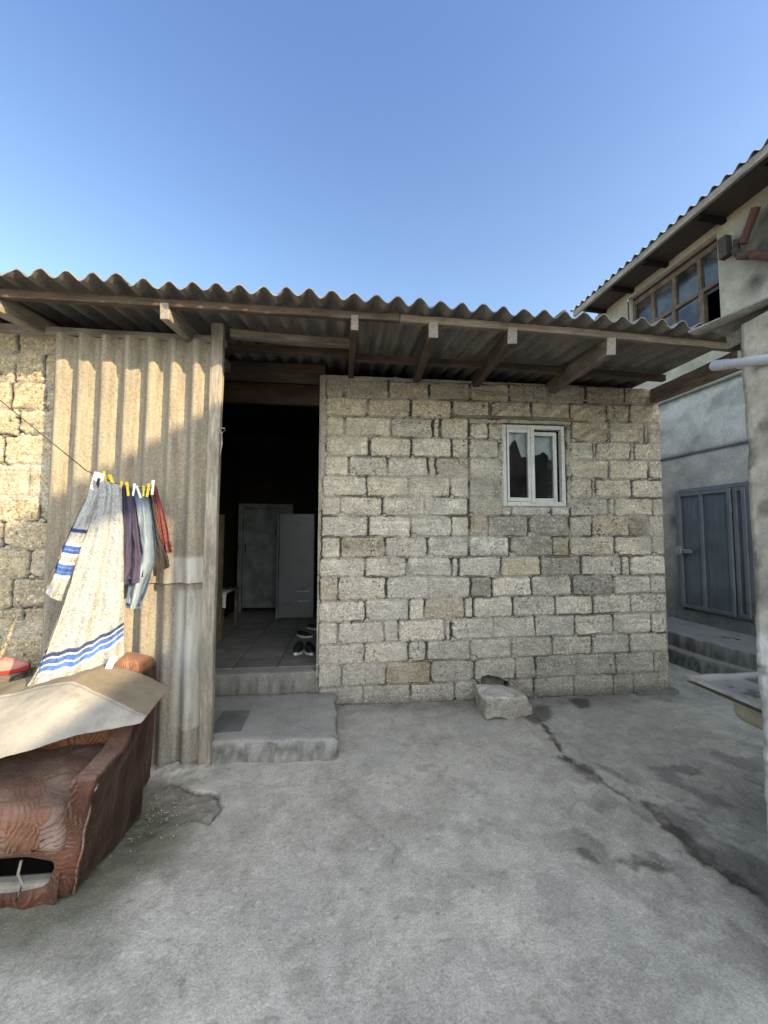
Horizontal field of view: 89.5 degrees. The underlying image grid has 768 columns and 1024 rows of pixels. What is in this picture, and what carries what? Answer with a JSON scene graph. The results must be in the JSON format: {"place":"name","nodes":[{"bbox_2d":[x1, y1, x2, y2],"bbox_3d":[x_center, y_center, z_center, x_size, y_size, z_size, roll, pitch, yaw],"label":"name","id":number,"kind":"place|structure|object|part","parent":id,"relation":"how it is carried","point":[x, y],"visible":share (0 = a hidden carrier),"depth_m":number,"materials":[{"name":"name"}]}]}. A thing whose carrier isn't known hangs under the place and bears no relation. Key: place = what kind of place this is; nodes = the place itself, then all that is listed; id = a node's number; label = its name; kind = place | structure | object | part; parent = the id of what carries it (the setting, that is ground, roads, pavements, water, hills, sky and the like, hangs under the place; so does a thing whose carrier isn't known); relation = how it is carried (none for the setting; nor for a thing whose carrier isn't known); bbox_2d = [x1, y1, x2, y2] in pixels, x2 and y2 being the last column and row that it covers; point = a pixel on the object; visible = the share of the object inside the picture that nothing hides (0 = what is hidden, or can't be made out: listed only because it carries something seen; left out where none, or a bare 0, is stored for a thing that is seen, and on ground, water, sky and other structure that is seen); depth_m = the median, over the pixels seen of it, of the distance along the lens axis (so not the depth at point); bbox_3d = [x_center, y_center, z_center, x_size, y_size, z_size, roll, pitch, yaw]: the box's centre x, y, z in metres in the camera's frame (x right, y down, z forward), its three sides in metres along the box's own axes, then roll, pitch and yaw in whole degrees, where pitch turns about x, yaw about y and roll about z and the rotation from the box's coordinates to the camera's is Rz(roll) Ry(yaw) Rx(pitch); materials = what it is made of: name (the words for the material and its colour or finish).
{"place":"outdoors","nodes":[
{"label":"outdoors","id":0,"kind":"place"},
{"bbox_2d":[0,657,30,674],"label":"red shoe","id":1,"kind":"object","parent":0,"point":[8,665],"visible":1,"depth_m":2.50,"materials":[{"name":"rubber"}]},
{"bbox_2d":[0,666,35,683],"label":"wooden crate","id":2,"kind":"object","parent":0,"point":[4,678],"visible":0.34,"depth_m":2.49,"materials":[{"name":"brown wood"}]},
{"bbox_2d":[0,662,767,1023],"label":"ground","id":3,"kind":"structure","parent":0,"point":[598,902],"depth_m":1.79,"materials":[{"name":"concrete"}]},
{"bbox_2d":[0,652,156,909],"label":"armchair","id":4,"kind":"object","parent":3,"relation":"on","point":[70,810],"visible":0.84,"depth_m":1.84,"materials":[{"name":"leather"}]},
{"bbox_2d":[0,664,170,758],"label":"cardboard sheet","id":5,"kind":"object","parent":4,"relation":"on","point":[92,700],"visible":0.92,"depth_m":1.96,"materials":[{"name":"beige cardboard"}]},
{"bbox_2d":[41,323,224,766],"bbox_3d":[-1.770,0.184,2.758,1.232,3.210,0.158,0,-3,-6],"label":"corrugated partition","id":6,"kind":"object","parent":3,"relation":"on","point":[131,410],"visible":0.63,"depth_m":2.79,"materials":[{"name":"beige"}]},
{"bbox_2d":[0,400,223,487],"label":"washing line","id":7,"kind":"object","parent":6,"relation":"attached to","point":[69,456],"visible":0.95,"depth_m":2.25,"materials":[{"name":"fabric"}]},
{"bbox_2d":[27,476,123,686],"bbox_3d":[-1.760,0.388,2.265,0.439,1.206,0.160,3,-4,-39],"label":"towel","id":8,"kind":"object","parent":7,"relation":"hanging from","point":[87,633],"visible":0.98,"depth_m":2.27,"materials":[{"name":"fabric"}]},
{"bbox_2d":[89,471,104,490],"bbox_3d":[-1.739,-0.176,2.342,0.073,0.130,0.074,3,-4,-40],"label":"clothespin","id":9,"kind":"object","parent":7,"relation":"attached to","point":[98,477],"visible":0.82,"depth_m":2.32,"materials":[{"name":"white plastic"}]},
{"bbox_2d":[107,474,113,482],"bbox_3d":[-1.679,-0.178,2.396,0.052,0.107,0.044,3,-4,-40],"label":"clothes peg","id":10,"kind":"object","parent":7,"relation":"attached to","point":[110,478],"visible":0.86,"depth_m":2.38,"materials":[{"name":"yellow plastic"}]},
{"bbox_2d":[125,482,128,495],"bbox_3d":[-1.619,-0.145,2.444,0.024,0.089,0.044,3,-4,-40],"label":"clothes peg","id":11,"kind":"object","parent":7,"relation":"attached to","point":[127,486],"visible":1,"depth_m":2.43,"materials":[{"name":"yellow plastic"}]},
{"bbox_2d":[122,486,142,584],"bbox_3d":[-1.600,0.146,2.458,0.094,0.620,0.135,-3,-5,45],"label":"knitted top","id":12,"kind":"object","parent":7,"relation":"hanging from","point":[133,551],"visible":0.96,"depth_m":2.44,"materials":[{"name":"fabric"}]},
{"bbox_2d":[132,483,135,495],"bbox_3d":[-1.593,-0.142,2.465,0.020,0.081,0.044,3,-4,-40],"label":"clothes peg","id":13,"kind":"object","parent":7,"relation":"attached to","point":[133,488],"visible":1,"depth_m":2.45,"materials":[{"name":"white plastic"}]},
{"bbox_2d":[125,489,155,608],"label":"jeans","id":14,"kind":"object","parent":7,"relation":"hanging from","point":[136,593],"visible":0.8,"depth_m":2.49,"materials":[{"name":"fabric"}]},
{"bbox_2d":[135,486,141,497],"bbox_3d":[-1.573,-0.128,2.481,0.039,0.079,0.044,3,-4,-40],"label":"clothes peg","id":15,"kind":"object","parent":14,"relation":"attached to","point":[138,491],"visible":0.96,"depth_m":2.47,"materials":[{"name":"white plastic"}]},
{"bbox_2d":[145,483,150,496],"bbox_3d":[-1.533,-0.141,2.515,0.024,0.089,0.044,3,-4,-40],"label":"clothes peg","id":16,"kind":"object","parent":7,"relation":"attached to","point":[148,488],"visible":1,"depth_m":2.51,"materials":[{"name":"yellow plastic"}]},
{"bbox_2d":[150,480,154,494],"bbox_3d":[-1.513,-0.159,2.532,0.019,0.097,0.044,3,-4,-40],"label":"clothes peg","id":17,"kind":"object","parent":7,"relation":"attached to","point":[152,486],"visible":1,"depth_m":2.52,"materials":[{"name":"white plastic"}]},
{"bbox_2d":[149,490,169,576],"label":"dark trousers","id":18,"kind":"object","parent":7,"relation":"hanging from","point":[161,562],"visible":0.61,"depth_m":2.57,"materials":[{"name":"fabric"}]},
{"bbox_2d":[150,485,172,553],"bbox_3d":[-1.514,0.054,2.629,0.150,0.475,0.060,3,-4,-41],"label":"red shirt","id":19,"kind":"object","parent":7,"relation":"hanging from","point":[162,526],"visible":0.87,"depth_m":2.62,"materials":[{"name":"fabric"}]},
{"bbox_2d":[212,692,338,763],"bbox_3d":[-1.005,1.741,3.170,1.278,0.174,0.901,0,-3,-6],"label":"concrete doorstep","id":20,"kind":"object","parent":3,"relation":"on","point":[296,727],"visible":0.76,"depth_m":2.94,"materials":[{"name":"concrete"}]},
{"bbox_2d":[0,268,741,706],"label":"stone house","id":21,"kind":"structure","parent":3,"relation":"on","point":[478,492],"depth_m":3.83,"materials":[{"name":"stone"}]},
{"bbox_2d":[216,514,224,643],"bbox_3d":[-1.992,0.796,4.653,0.039,1.536,0.254,0,-3,-6],"label":"wooden board","id":22,"kind":"object","parent":21,"relation":"on","point":[220,578],"visible":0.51,"depth_m":4.67,"materials":[{"name":"brown wood"}]},
{"bbox_2d":[221,587,238,633],"bbox_3d":[-2.252,1.343,5.373,0.270,0.519,0.700,0,-3,-6],"label":"table","id":23,"kind":"object","parent":21,"relation":"on","point":[235,609],"visible":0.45,"depth_m":5.67,"materials":[{"name":"brown wood"}]},
{"bbox_2d":[222,589,233,607],"bbox_3d":[-2.224,1.160,5.210,0.310,0.188,0.452,0,-3,-6],"label":"cloth","id":24,"kind":"object","parent":23,"relation":"on","point":[225,592],"visible":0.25,"depth_m":5.03,"materials":[{"name":"white fabric"}]},
{"bbox_2d":[237,504,292,612],"bbox_3d":[-2.002,0.767,6.540,0.890,1.810,0.100,0,-3,-6],"label":"door","id":25,"kind":"structure","parent":21,"relation":"in","point":[257,557],"depth_m":6.51,"materials":[{"name":"white paint"}]},
{"bbox_2d":[275,513,316,618],"bbox_3d":[-1.388,0.843,6.224,0.570,1.615,0.560,0,-3,-6],"label":"fridge","id":26,"kind":"object","parent":21,"relation":"on","point":[296,574],"visible":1,"depth_m":5.96,"materials":[{"name":"paint"}]},
{"bbox_3d":[-1.348,0.818,5.980,0.530,1.585,0.044,0,-3,-6],"label":"door","id":27,"kind":"part","parent":26,"relation":"part of","materials":[{"name":"paint"}]},
{"bbox_2d":[293,641,303,654],"bbox_3d":[-0.941,1.491,4.258,0.113,0.098,0.282,0,-3,-6],"label":"sneaker","id":28,"kind":"object","parent":21,"relation":"on","point":[298,648],"visible":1,"depth_m":4.20,"materials":[{"name":"black fabric"}]},
{"bbox_2d":[297,630,312,637],"bbox_3d":[-1.006,1.545,4.903,0.250,0.066,0.101,-2,-4,33],"label":"shoe","id":29,"kind":"object","parent":21,"relation":"on","point":[303,634],"visible":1,"depth_m":4.86,"materials":[{"name":"black rubber"}]},
{"bbox_2d":[304,641,314,655],"bbox_3d":[-0.816,1.490,4.250,0.119,0.098,0.280,0,-3,-6],"label":"sneaker","id":30,"kind":"object","parent":21,"relation":"on","point":[309,649],"visible":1,"depth_m":4.19,"materials":[{"name":"black fabric"}]},
{"bbox_2d":[307,624,316,629],"bbox_3d":[-0.935,1.568,5.301,0.250,0.066,0.101,-1,-4,21],"label":"slipper","id":31,"kind":"object","parent":21,"relation":"on","point":[312,626],"visible":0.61,"depth_m":5.28,"materials":[{"name":"black rubber"}]},
{"bbox_2d":[501,424,565,506],"bbox_3d":[1.547,-0.479,4.047,0.681,0.847,0.125,0,-3,-6],"label":"window","id":32,"kind":"structure","parent":21,"relation":"in","point":[530,443],"depth_m":4.03,"materials":[{"name":"white paint"}]},
{"bbox_2d":[8,706,767,999],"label":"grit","id":33,"kind":"object","parent":3,"relation":"on","point":[263,809],"visible":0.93,"depth_m":2.19,"materials":[{"name":"grey gravel"}]},
{"bbox_2d":[475,684,531,719],"bbox_3d":[1.093,1.744,3.572,0.458,0.220,0.342,0,-3,-6],"label":"stone chunk","id":34,"kind":"object","parent":3,"relation":"on","point":[501,701],"visible":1,"depth_m":3.45,"materials":[{"name":"stone"}]},
{"bbox_2d":[570,138,767,636],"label":"neighbour house","id":35,"kind":"structure","parent":3,"relation":"on","point":[704,260],"depth_m":5.51,"materials":[{"name":"paint"}]},
{"bbox_2d":[633,238,718,327],"bbox_3d":[4.727,-3.245,6.188,0.265,1.233,1.540,1,-3,-10],"label":"window","id":36,"kind":"structure","parent":35,"relation":"in","point":[682,294],"depth_m":5.99,"materials":[{"name":"brown wood"}]},
{"bbox_2d":[675,481,756,622],"bbox_3d":[4.565,0.527,5.420,0.140,1.810,1.045,1,-3,-10],"label":"door","id":37,"kind":"structure","parent":35,"relation":"in","point":[706,553],"depth_m":5.34,"materials":[{"name":"blue paint"}]},
{"bbox_2d":[667,617,756,673],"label":"entrance steps","id":38,"kind":"structure","parent":3,"relation":"on","point":[699,648],"depth_m":4.71,"materials":[{"name":"concrete"}]},
{"bbox_2d":[688,296,767,844],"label":"lean to","id":39,"kind":"object","parent":3,"relation":"on","point":[744,330],"visible":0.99,"depth_m":1.61,"materials":[{"name":"paint"}]},
{"bbox_2d":[709,354,767,370],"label":"drain pipe","id":40,"kind":"object","parent":39,"relation":"attached to","point":[727,364],"visible":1,"depth_m":1.70,"materials":[{"name":"grey plastic"}]},
{"bbox_2d":[0,0,767,318],"label":"sky","id":41,"kind":"structure","parent":0,"point":[516,155],"materials":[{"name":"blue"}]},
{"bbox_2d":[683,672,762,729],"bbox_3d":[2.133,1.358,2.009,0.590,0.783,0.685,0,-3,-6],"label":"table","id":42,"kind":"object","parent":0,"point":[741,691],"visible":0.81,"depth_m":2.17,"materials":[{"name":"grey stone"}]}
]}

